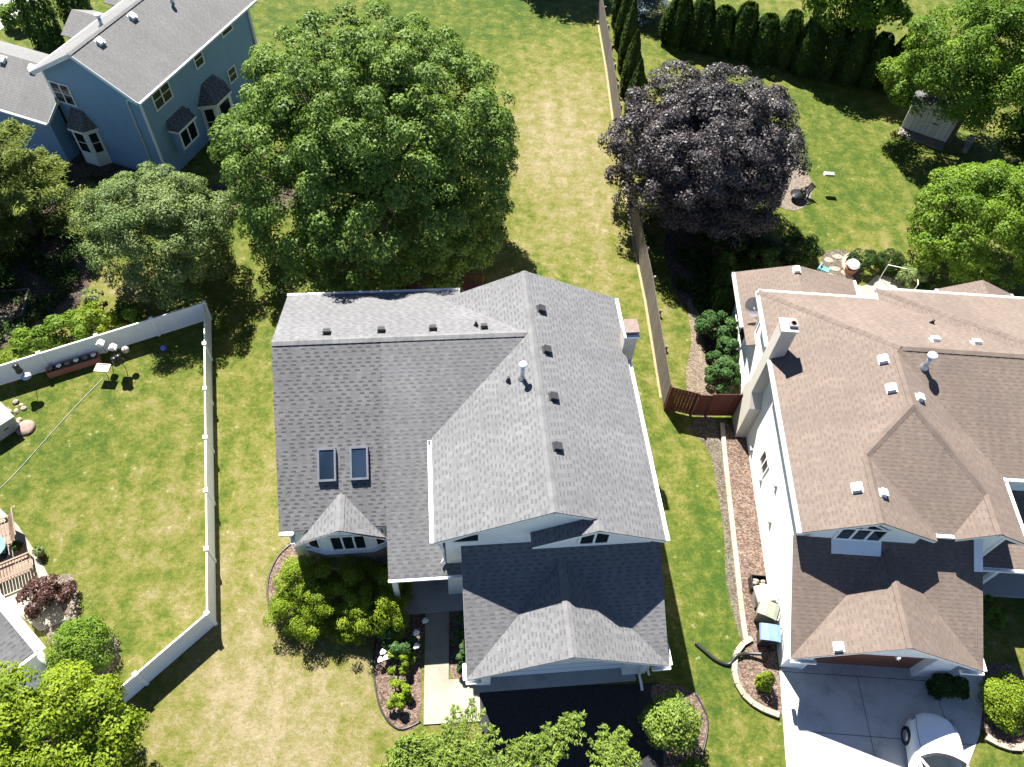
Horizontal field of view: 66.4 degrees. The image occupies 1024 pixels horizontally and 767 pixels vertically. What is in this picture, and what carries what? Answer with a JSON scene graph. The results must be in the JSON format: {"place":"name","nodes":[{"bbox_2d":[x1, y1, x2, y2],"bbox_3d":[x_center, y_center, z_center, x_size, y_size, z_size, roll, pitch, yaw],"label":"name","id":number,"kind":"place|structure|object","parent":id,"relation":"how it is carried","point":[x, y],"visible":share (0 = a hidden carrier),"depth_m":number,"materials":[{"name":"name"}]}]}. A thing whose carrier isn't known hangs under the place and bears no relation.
{"place":"outdoors","nodes":[
{"label":"outdoors","id":0,"kind":"place"},
{"bbox_2d":[0,593,47,691],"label":"house","id":1,"kind":"structure","parent":0,"point":[20,641],"depth_m":26.32,"materials":[{"name":"grey"}]},
{"bbox_2d":[424,612,480,724],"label":"front path","id":2,"kind":"structure","parent":0,"point":[443,692],"depth_m":28.84,"materials":[{"name":"concrete"}]},
{"bbox_2d":[0,0,1023,766],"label":"lawn","id":3,"kind":"structure","parent":0,"point":[102,494],"depth_m":35.02,"materials":[{"name":"green plant"}]},
{"bbox_2d":[0,402,19,440],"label":"shed","id":4,"kind":"object","parent":3,"relation":"on","point":[9,424],"visible":1,"depth_m":33.86,"materials":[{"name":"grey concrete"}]},
{"bbox_2d":[0,1,31,29],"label":"shrub","id":5,"kind":"object","parent":3,"relation":"on","point":[6,15],"visible":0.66,"depth_m":51.39,"materials":[{"name":"green plant"}]},
{"bbox_2d":[0,509,65,630],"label":"patio","id":6,"kind":"structure","parent":3,"relation":"on","point":[53,614],"depth_m":30.26,"materials":[{"name":"concrete"}]},
{"bbox_2d":[0,507,15,553],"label":"garden bench","id":7,"kind":"object","parent":6,"relation":"on","point":[9,520],"visible":0.98,"depth_m":31.05,"materials":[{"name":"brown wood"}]},
{"bbox_2d":[0,552,36,588],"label":"garden bench","id":8,"kind":"object","parent":6,"relation":"on","point":[22,570],"visible":1,"depth_m":30.30,"materials":[{"name":"brown wood"}]},
{"bbox_2d":[8,324,61,358],"bbox_3d":[-22.236,-1.890,36.363,2.191,1.449,1.993,4,54,0],"label":"shrub","id":9,"kind":"object","parent":3,"relation":"on","point":[20,336],"visible":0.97,"depth_m":36.05,"materials":[{"name":"green plant"}]},
{"bbox_2d":[9,0,64,52],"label":"arborvitae","id":10,"kind":"object","parent":3,"relation":"on","point":[54,31],"visible":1,"depth_m":49.76,"materials":[{"name":"green plant"}]},
{"bbox_2d":[39,309,90,347],"bbox_3d":[-21.056,-2.604,36.910,2.264,1.492,2.270,-7,55,-8],"label":"shrub","id":11,"kind":"object","parent":3,"relation":"on","point":[52,323],"visible":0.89,"depth_m":36.51,"materials":[{"name":"green plant"}]},
{"bbox_2d":[52,0,92,25],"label":"arborvitae","id":12,"kind":"object","parent":3,"relation":"on","point":[66,7],"visible":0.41,"depth_m":50.40,"materials":[{"name":"green plant"}]},
{"bbox_2d":[45,352,101,377],"bbox_3d":[-20.337,-0.905,36.266,2.300,0.503,0.400,-21,58,-17],"label":"planter box","id":13,"kind":"object","parent":3,"relation":"on","point":[72,365],"visible":1,"depth_m":36.19,"materials":[{"name":"wood"}]},
{"bbox_2d":[0,658,150,766],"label":"broadleaf tree","id":14,"kind":"object","parent":3,"relation":"on","point":[80,723],"visible":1,"depth_m":23.16,"materials":[{"name":"green plant"}]},
{"bbox_2d":[44,574,118,680],"bbox_3d":[-16.491,9.207,29.500,1.787,0.001,4.848,-38,64,-26],"label":"mulch bed","id":15,"kind":"object","parent":3,"relation":"on","point":[70,608],"visible":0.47,"depth_m":29.52,"materials":[{"name":"beige gravel"}]},
{"bbox_2d":[15,573,77,620],"bbox_3d":[-17.614,7.977,29.650,2.107,1.215,1.668,-22,58,-18],"label":"barberry shrub","id":16,"kind":"object","parent":15,"relation":"on","point":[48,589],"visible":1,"depth_m":29.33,"materials":[{"name":"red plant"}]},
{"bbox_2d":[42,613,117,678],"bbox_3d":[-15.648,9.520,28.238,2.338,1.876,2.346,-14,56,-12],"label":"round shrub","id":17,"kind":"object","parent":15,"relation":"on","point":[69,643],"visible":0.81,"depth_m":27.90,"materials":[{"name":"green plant"}]},
{"bbox_2d":[71,301,124,333],"bbox_3d":[-19.679,-3.102,37.359,2.407,1.461,1.978,4,54,0],"label":"shrub","id":18,"kind":"object","parent":3,"relation":"on","point":[98,316],"visible":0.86,"depth_m":37.01,"materials":[{"name":"green plant"}]},
{"bbox_2d":[0,300,217,742],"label":"privacy fence","id":19,"kind":"object","parent":3,"relation":"on","point":[184,641],"visible":0.92,"depth_m":35.26,"materials":[{"name":"white paint"}]},
{"bbox_2d":[109,302,144,329],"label":"shrub","id":20,"kind":"object","parent":3,"relation":"on","point":[131,313],"visible":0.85,"depth_m":37.20,"materials":[{"name":"green plant"}]},
{"bbox_2d":[0,0,262,179],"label":"house","id":21,"kind":"structure","parent":3,"relation":"on","point":[131,84],"depth_m":42.57,"materials":[{"name":"blue"}]},
{"bbox_2d":[47,80,77,106],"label":"window","id":22,"kind":"structure","parent":21,"relation":"in","point":[61,91],"depth_m":41.71,"materials":[{"name":"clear glass"}]},
{"bbox_2d":[151,82,173,111],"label":"window","id":23,"kind":"structure","parent":21,"relation":"in","point":[161,97],"depth_m":41.50,"materials":[{"name":"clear glass"}]},
{"bbox_2d":[0,105,298,347],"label":"mulch bed","id":24,"kind":"object","parent":3,"relation":"on","point":[75,172],"visible":0.07,"depth_m":40.55,"materials":[{"name":"soil"}]},
{"bbox_2d":[0,235,28,286],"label":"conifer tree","id":25,"kind":"object","parent":24,"relation":"on","point":[6,276],"visible":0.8,"depth_m":38.43,"materials":[{"name":"green plant"}]},
{"bbox_2d":[0,288,31,320],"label":"raised bed","id":26,"kind":"object","parent":24,"relation":"on","point":[8,308],"visible":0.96,"depth_m":38.20,"materials":[{"name":"grey stone"}]},
{"bbox_2d":[0,117,131,273],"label":"conifer tree","id":27,"kind":"object","parent":24,"relation":"on","point":[19,196],"visible":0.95,"depth_m":38.57,"materials":[{"name":"green plant"}]},
{"bbox_2d":[0,169,242,341],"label":"ground cover","id":28,"kind":"object","parent":24,"relation":"on","point":[48,278],"visible":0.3,"depth_m":39.80,"materials":[{"name":"green plant"}]},
{"bbox_2d":[67,161,236,310],"bbox_3d":[-17.067,-7.247,37.477,7.636,6.405,6.560,4,54,0],"label":"broadleaf tree","id":29,"kind":"object","parent":3,"relation":"on","point":[117,223],"visible":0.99,"depth_m":35.96,"materials":[{"name":"green plant"}]},
{"bbox_2d":[267,542,424,729],"bbox_3d":[-5.651,8.801,30.344,8.811,0.001,4.482,36,60,21],"label":"mulch bed","id":30,"kind":"object","parent":3,"relation":"on","point":[408,714],"visible":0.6,"depth_m":29.18,"materials":[{"name":"brown wood"}]},
{"bbox_2d":[262,554,414,646],"bbox_3d":[-6.482,8.016,29.581,5.546,2.204,3.502,4,54,0],"label":"juniper hedge","id":31,"kind":"object","parent":30,"relation":"on","point":[363,614],"visible":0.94,"depth_m":29.17,"materials":[{"name":"green plant"}]},
{"bbox_2d":[386,678,411,709],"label":"golden shrub","id":32,"kind":"object","parent":30,"relation":"on","point":[398,699],"visible":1,"depth_m":28.07,"materials":[{"name":"green plant"}]},
{"bbox_2d":[385,648,414,675],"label":"golden shrub","id":33,"kind":"object","parent":30,"relation":"on","point":[404,660],"visible":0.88,"depth_m":28.67,"materials":[{"name":"green plant"}]},
{"bbox_2d":[377,618,428,662],"bbox_3d":[-4.062,9.562,29.211,1.722,1.215,1.749,4,54,0],"label":"flower bush","id":34,"kind":"object","parent":30,"relation":"on","point":[398,647],"visible":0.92,"depth_m":28.92,"materials":[{"name":"green plant"}]},
{"bbox_2d":[407,274,482,291],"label":"deck","id":35,"kind":"structure","parent":3,"relation":"on","point":[469,286],"depth_m":39.60,"materials":[{"name":"red wood"}]},
{"bbox_2d":[449,611,464,678],"bbox_3d":[-1.893,9.922,29.734,1.061,0.001,2.808,-1,54,-4],"label":"planting strip","id":36,"kind":"object","parent":3,"relation":"on","point":[454,648],"visible":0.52,"depth_m":29.72,"materials":[{"name":"brown soil"}]},
{"bbox_2d":[271,270,672,690],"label":"house","id":37,"kind":"structure","parent":3,"relation":"on","point":[481,457],"depth_m":28.34,"materials":[{"name":"grey"}]},
{"bbox_2d":[492,661,622,676],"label":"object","id":38,"kind":"structure","parent":37,"relation":"in","point":[588,665],"depth_m":28.90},
{"bbox_2d":[577,533,611,544],"bbox_3d":[2.843,5.303,26.900,1.120,0.960,0.070,-2,55,-5],"label":"window","id":39,"kind":"structure","parent":37,"relation":"in","point":[599,538],"depth_m":27.00,"materials":[{"name":"black glass"}]},
{"bbox_2d":[374,697,586,766],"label":"locust tree","id":40,"kind":"object","parent":3,"relation":"on","point":[410,750],"visible":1,"depth_m":24.06,"materials":[{"name":"green plant"}]},
{"bbox_2d":[479,668,635,692],"bbox_3d":[1.632,10.946,29.177,6.019,0.001,0.710,-2,55,-5],"label":"threshold","id":41,"kind":"object","parent":3,"relation":"on","point":[546,680],"visible":0.6,"depth_m":29.12,"materials":[{"name":"grey concrete"}]},
{"bbox_2d":[585,723,641,766],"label":"locust tree","id":42,"kind":"object","parent":3,"relation":"on","point":[608,757],"visible":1,"depth_m":24.82,"materials":[{"name":"green plant"}]},
{"bbox_2d":[613,0,631,49],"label":"arborvitae","id":43,"kind":"object","parent":3,"relation":"on","point":[623,12],"visible":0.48,"depth_m":52.29,"materials":[{"name":"green plant"}]},
{"bbox_2d":[617,7,636,73],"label":"arborvitae","id":44,"kind":"object","parent":3,"relation":"on","point":[630,24],"visible":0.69,"depth_m":50.31,"materials":[{"name":"green plant"}]},
{"bbox_2d":[618,41,638,97],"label":"arborvitae","id":45,"kind":"object","parent":3,"relation":"on","point":[632,61],"visible":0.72,"depth_m":49.10,"materials":[{"name":"green plant"}]},
{"bbox_2d":[595,0,670,405],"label":"wood fence","id":46,"kind":"object","parent":3,"relation":"on","point":[654,311],"visible":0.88,"depth_m":40.88,"materials":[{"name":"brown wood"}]},
{"bbox_2d":[632,0,669,27],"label":"spruce tree","id":47,"kind":"object","parent":3,"relation":"on","point":[643,6],"visible":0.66,"depth_m":55.11,"materials":[{"name":"green plant"}]},
{"bbox_2d":[658,0,693,48],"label":"arborvitae","id":48,"kind":"object","parent":3,"relation":"on","point":[672,25],"visible":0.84,"depth_m":52.95,"materials":[{"name":"green plant"}]},
{"bbox_2d":[651,683,706,766],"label":"mulch bed","id":49,"kind":"object","parent":3,"relation":"on","point":[670,759],"visible":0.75,"depth_m":28.40,"materials":[{"name":"brown wood"}]},
{"bbox_2d":[638,690,703,754],"bbox_3d":[5.614,11.953,27.419,1.975,2.140,2.164,-32,62,-23],"label":"shrub","id":50,"kind":"object","parent":49,"relation":"on","point":[670,710],"visible":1,"depth_m":26.93,"materials":[{"name":"green plant"}]},
{"bbox_2d":[683,0,716,52],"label":"arborvitae","id":51,"kind":"object","parent":3,"relation":"on","point":[694,42],"visible":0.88,"depth_m":52.53,"materials":[{"name":"green plant"}]},
{"bbox_2d":[663,386,742,416],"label":"gate","id":52,"kind":"structure","parent":3,"relation":"on","point":[714,404],"depth_m":35.58,"materials":[{"name":"red wood"}]},
{"bbox_2d":[597,59,811,247],"bbox_3d":[9.745,-11.955,40.811,10.771,8.722,9.884,4,54,0],"label":"purple tree","id":53,"kind":"object","parent":3,"relation":"on","point":[711,126],"visible":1,"depth_m":38.64,"materials":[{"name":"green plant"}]},
{"bbox_2d":[690,416,741,637],"bbox_3d":[8.627,5.667,33.334,1.418,0.001,10.364,4,54,0],"label":"gravel strip","id":54,"kind":"object","parent":3,"relation":"on","point":[706,430],"visible":1,"depth_m":34.30,"materials":[{"name":"beige gravel"}]},
{"bbox_2d":[703,4,736,57],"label":"arborvitae","id":55,"kind":"object","parent":3,"relation":"on","point":[723,18],"visible":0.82,"depth_m":52.45,"materials":[{"name":"green plant"}]},
{"bbox_2d":[695,642,761,665],"bbox_3d":[8.213,10.357,29.733,2.523,0.360,0.701,10,54,4],"label":"drain pipe","id":56,"kind":"object","parent":3,"relation":"on","point":[712,657],"visible":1,"depth_m":29.73,"materials":[{"name":"black plastic"}]},
{"bbox_2d":[664,223,799,393],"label":"mulch bed","id":57,"kind":"object","parent":3,"relation":"on","point":[680,236],"visible":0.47,"depth_m":42.24,"materials":[{"name":"soil"}]},
{"bbox_2d":[694,310,737,339],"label":"shrub","id":58,"kind":"object","parent":57,"relation":"on","point":[708,321],"visible":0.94,"depth_m":38.15,"materials":[{"name":"green plant"}]},
{"bbox_2d":[709,284,734,317],"bbox_3d":[10.701,-4.181,39.310,1.293,2.073,1.309,-32,62,-23],"label":"clipped evergreen","id":59,"kind":"object","parent":57,"relation":"on","point":[726,292],"visible":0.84,"depth_m":39.00,"materials":[{"name":"green plant"}]},
{"bbox_2d":[709,264,734,299],"bbox_3d":[10.842,-5.193,39.978,1.306,2.181,1.346,-31,62,-23],"label":"clipped evergreen","id":60,"kind":"object","parent":57,"relation":"on","point":[719,280],"visible":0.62,"depth_m":39.57,"materials":[{"name":"green plant"}]},
{"bbox_2d":[705,335,739,361],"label":"shrub","id":61,"kind":"object","parent":57,"relation":"on","point":[726,344],"visible":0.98,"depth_m":37.56,"materials":[{"name":"green plant"}]},
{"bbox_2d":[704,355,741,393],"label":"shrub","id":62,"kind":"object","parent":57,"relation":"on","point":[725,366],"visible":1,"depth_m":36.77,"materials":[{"name":"green plant"}]},
{"bbox_2d":[710,248,736,280],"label":"clipped evergreen","id":63,"kind":"object","parent":57,"relation":"on","point":[725,257],"visible":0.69,"depth_m":40.34,"materials":[{"name":"green plant"}]},
{"bbox_2d":[675,227,798,313],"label":"ground cover","id":64,"kind":"object","parent":57,"relation":"on","point":[691,252],"visible":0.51,"depth_m":41.97,"materials":[{"name":"green plant"}]},
{"bbox_2d":[745,238,781,267],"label":"shrub","id":65,"kind":"object","parent":57,"relation":"on","point":[769,251],"visible":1,"depth_m":41.50,"materials":[{"name":"green plant"}]},
{"bbox_2d":[780,231,825,266],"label":"shrub","id":66,"kind":"object","parent":57,"relation":"on","point":[809,244],"visible":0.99,"depth_m":41.68,"materials":[{"name":"green plant"}]},
{"bbox_2d":[719,422,747,639],"bbox_3d":[9.329,5.859,33.152,0.243,0.147,9.956,4,54,0],"label":"block edging","id":67,"kind":"object","parent":3,"relation":"on","point":[743,625],"visible":1,"depth_m":32.72,"materials":[{"name":"white concrete"}]},
{"bbox_2d":[724,0,759,60],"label":"arborvitae","id":68,"kind":"object","parent":3,"relation":"on","point":[747,15],"visible":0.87,"depth_m":52.01,"materials":[{"name":"green plant"}]},
{"bbox_2d":[721,418,781,715],"bbox_3d":[9.617,6.797,32.559,1.690,0.001,13.339,4,54,0],"label":"mulch bed","id":69,"kind":"object","parent":3,"relation":"on","point":[751,557],"visible":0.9,"depth_m":32.31,"materials":[{"name":"brown wood"}]},
{"bbox_2d":[731,635,779,717],"bbox_3d":[8.928,11.079,29.381,1.292,0.147,3.032,-7,55,-8],"label":"block edging","id":70,"kind":"object","parent":69,"relation":"on","point":[747,698],"visible":1,"depth_m":29.12,"materials":[{"name":"beige concrete"}]},
{"bbox_2d":[751,584,778,607],"bbox_3d":[9.853,8.411,30.733,0.858,1.099,0.640,-4,55,-6],"label":"wheeled bin","id":71,"kind":"object","parent":69,"relation":"on","point":[765,592],"visible":0.85,"depth_m":30.33,"materials":[{"name":"beige plastic"}]},
{"bbox_2d":[754,671,775,691],"bbox_3d":[9.378,10.939,28.860,0.691,1.294,0.714,30,58,17],"label":"clipped evergreen","id":72,"kind":"object","parent":69,"relation":"on","point":[760,682],"visible":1,"depth_m":28.75,"materials":[{"name":"green plant"}]},
{"bbox_2d":[753,601,780,623],"bbox_3d":[9.834,8.943,30.349,0.858,1.099,0.640,22,56,13],"label":"wheeled bin","id":73,"kind":"object","parent":69,"relation":"on","point":[767,611],"visible":0.89,"depth_m":29.95,"materials":[{"name":"beige plastic"}]},
{"bbox_2d":[756,623,782,649],"bbox_3d":[9.744,9.662,29.828,0.858,1.099,0.640,8,54,3],"label":"wheeled bin","id":74,"kind":"object","parent":69,"relation":"on","point":[768,635],"visible":1,"depth_m":29.46,"materials":[{"name":"blue plastic"}]},
{"bbox_2d":[745,11,780,67],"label":"arborvitae","id":75,"kind":"object","parent":3,"relation":"on","point":[763,42],"visible":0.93,"depth_m":51.97,"materials":[{"name":"green plant"}]},
{"bbox_2d":[768,9,804,69],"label":"arborvitae","id":76,"kind":"object","parent":3,"relation":"on","point":[792,22],"visible":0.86,"depth_m":51.61,"materials":[{"name":"green plant"}]},
{"bbox_2d":[774,165,811,209],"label":"gravel circle","id":77,"kind":"object","parent":3,"relation":"on","point":[797,182],"visible":0.44,"depth_m":45.94,"materials":[{"name":"beige gravel"}]},
{"bbox_2d":[787,15,827,77],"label":"arborvitae","id":78,"kind":"object","parent":3,"relation":"on","point":[805,52],"visible":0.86,"depth_m":51.35,"materials":[{"name":"green plant"}]},
{"bbox_2d":[807,18,850,80],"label":"arborvitae","id":79,"kind":"object","parent":3,"relation":"on","point":[824,70],"visible":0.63,"depth_m":51.09,"materials":[{"name":"green plant"}]},
{"bbox_2d":[821,249,860,279],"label":"stepping area","id":80,"kind":"object","parent":3,"relation":"on","point":[837,262],"visible":0.45,"depth_m":42.56,"materials":[{"name":"beige stone"}]},
{"bbox_2d":[831,23,877,86],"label":"arborvitae","id":81,"kind":"object","parent":3,"relation":"on","point":[861,43],"visible":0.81,"depth_m":50.79,"materials":[{"name":"green plant"}]},
{"bbox_2d":[801,0,914,33],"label":"broadleaf tree","id":82,"kind":"object","parent":3,"relation":"on","point":[864,13],"visible":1,"depth_m":49.16,"materials":[{"name":"green plant"}]},
{"bbox_2d":[847,248,877,270],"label":"round shrub","id":83,"kind":"object","parent":3,"relation":"on","point":[870,260],"visible":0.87,"depth_m":41.66,"materials":[{"name":"green plant"}]},
{"bbox_2d":[854,30,894,90],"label":"arborvitae","id":84,"kind":"object","parent":3,"relation":"on","point":[884,46],"visible":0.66,"depth_m":50.62,"materials":[{"name":"green plant"}]},
{"bbox_2d":[729,265,1023,676],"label":"house","id":85,"kind":"structure","parent":3,"relation":"on","point":[881,430],"depth_m":29.07,"materials":[{"name":"brown"}]},
{"bbox_2d":[756,448,769,480],"bbox_3d":[10.593,3.376,33.002,0.140,1.070,1.040,4,54,0],"label":"window","id":86,"kind":"structure","parent":85,"relation":"in","point":[763,465],"depth_m":33.07,"materials":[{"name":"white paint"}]},
{"bbox_2d":[832,526,890,541],"bbox_3d":[12.322,5.187,27.372,1.720,1.440,0.130,4,54,0],"label":"window","id":87,"kind":"structure","parent":85,"relation":"in","point":[875,533],"depth_m":27.57,"materials":[{"name":"black glass"}]},
{"bbox_2d":[813,654,924,667],"bbox_3d":[13.161,10.106,29.032,4.400,2.200,0.050,4,54,0],"label":"garage door","id":88,"kind":"structure","parent":85,"relation":"in","point":[858,659],"depth_m":29.40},
{"bbox_2d":[873,248,907,275],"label":"round shrub","id":89,"kind":"object","parent":3,"relation":"on","point":[898,262],"visible":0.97,"depth_m":41.76,"materials":[{"name":"green plant"}]},
{"bbox_2d":[875,33,920,94],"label":"arborvitae","id":90,"kind":"object","parent":3,"relation":"on","point":[899,49],"visible":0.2,"depth_m":50.11,"materials":[{"name":"green plant"}]},
{"bbox_2d":[894,264,928,288],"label":"shrub","id":91,"kind":"object","parent":3,"relation":"on","point":[912,273],"visible":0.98,"depth_m":41.09,"materials":[{"name":"green plant"}]},
{"bbox_2d":[897,90,961,150],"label":"shed","id":92,"kind":"structure","parent":3,"relation":"on","point":[930,130],"depth_m":49.01,"materials":[{"name":"grey"}]},
{"bbox_2d":[875,0,1023,142],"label":"broadleaf tree","id":93,"kind":"object","parent":3,"relation":"on","point":[987,72],"visible":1,"depth_m":43.64,"materials":[{"name":"green plant"}]},
{"bbox_2d":[905,159,1023,290],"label":"broadleaf tree","id":94,"kind":"object","parent":3,"relation":"on","point":[988,193],"visible":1,"depth_m":39.00,"materials":[{"name":"green plant"}]},
{"bbox_2d":[983,594,1007,627],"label":"shrub","id":95,"kind":"object","parent":3,"relation":"on","point":[1000,620],"visible":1,"depth_m":30.69,"materials":[{"name":"green plant"}]},
{"bbox_2d":[981,662,1023,743],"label":"mulch bed","id":96,"kind":"object","parent":3,"relation":"on","point":[990,728],"visible":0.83,"depth_m":28.91,"materials":[{"name":"brown wood"}]},
{"bbox_2d":[977,670,1023,735],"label":"round shrub","id":97,"kind":"object","parent":96,"relation":"on","point":[1000,691],"visible":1,"depth_m":28.41,"materials":[{"name":"green plant"}]},
{"bbox_2d":[984,733,1023,751],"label":"block edging","id":98,"kind":"object","parent":3,"relation":"on","point":[994,741],"visible":1,"depth_m":28.34,"materials":[{"name":"beige concrete"}]},
{"bbox_2d":[995,107,1023,176],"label":"broadleaf tree","id":99,"kind":"object","parent":3,"relation":"on","point":[1017,146],"visible":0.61,"depth_m":45.64,"materials":[{"name":"green plant"}]},
{"bbox_2d":[478,683,663,766],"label":"driveway","id":100,"kind":"structure","parent":0,"point":[511,714],"depth_m":28.43,"materials":[{"name":"black asphalt"}]},
{"bbox_2d":[686,298,716,398],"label":"dirt path","id":101,"kind":"structure","parent":0,"point":[697,364],"depth_m":38.13,"materials":[{"name":"beige gravel"}]},
{"bbox_2d":[857,275,903,296],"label":"patio","id":102,"kind":"structure","parent":0,"point":[877,281],"depth_m":41.71,"materials":[{"name":"concrete"}]},
{"bbox_2d":[779,662,983,766],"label":"driveway","id":103,"kind":"structure","parent":0,"point":[819,702],"depth_m":28.91,"materials":[{"name":"concrete"}]},
{"bbox_2d":[901,713,968,766],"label":"parked car","id":104,"kind":"object","parent":103,"relation":"on","point":[931,740],"visible":1,"depth_m":27.60,"materials":[{"name":"white paint"}]},
{"label":"ground","id":105,"kind":"structure","parent":0,"visible":0},
{"bbox_2d":[206,0,519,292],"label":"broadleaf tree","id":106,"kind":"object","parent":105,"relation":"on","point":[313,161],"visible":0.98,"depth_m":33.34,"materials":[{"name":"green plant"}]},
{"bbox_2d":[925,672,969,700],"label":"shrub","id":107,"kind":"object","parent":105,"relation":"on","point":[940,685],"visible":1,"depth_m":28.87,"materials":[{"name":"green plant"}]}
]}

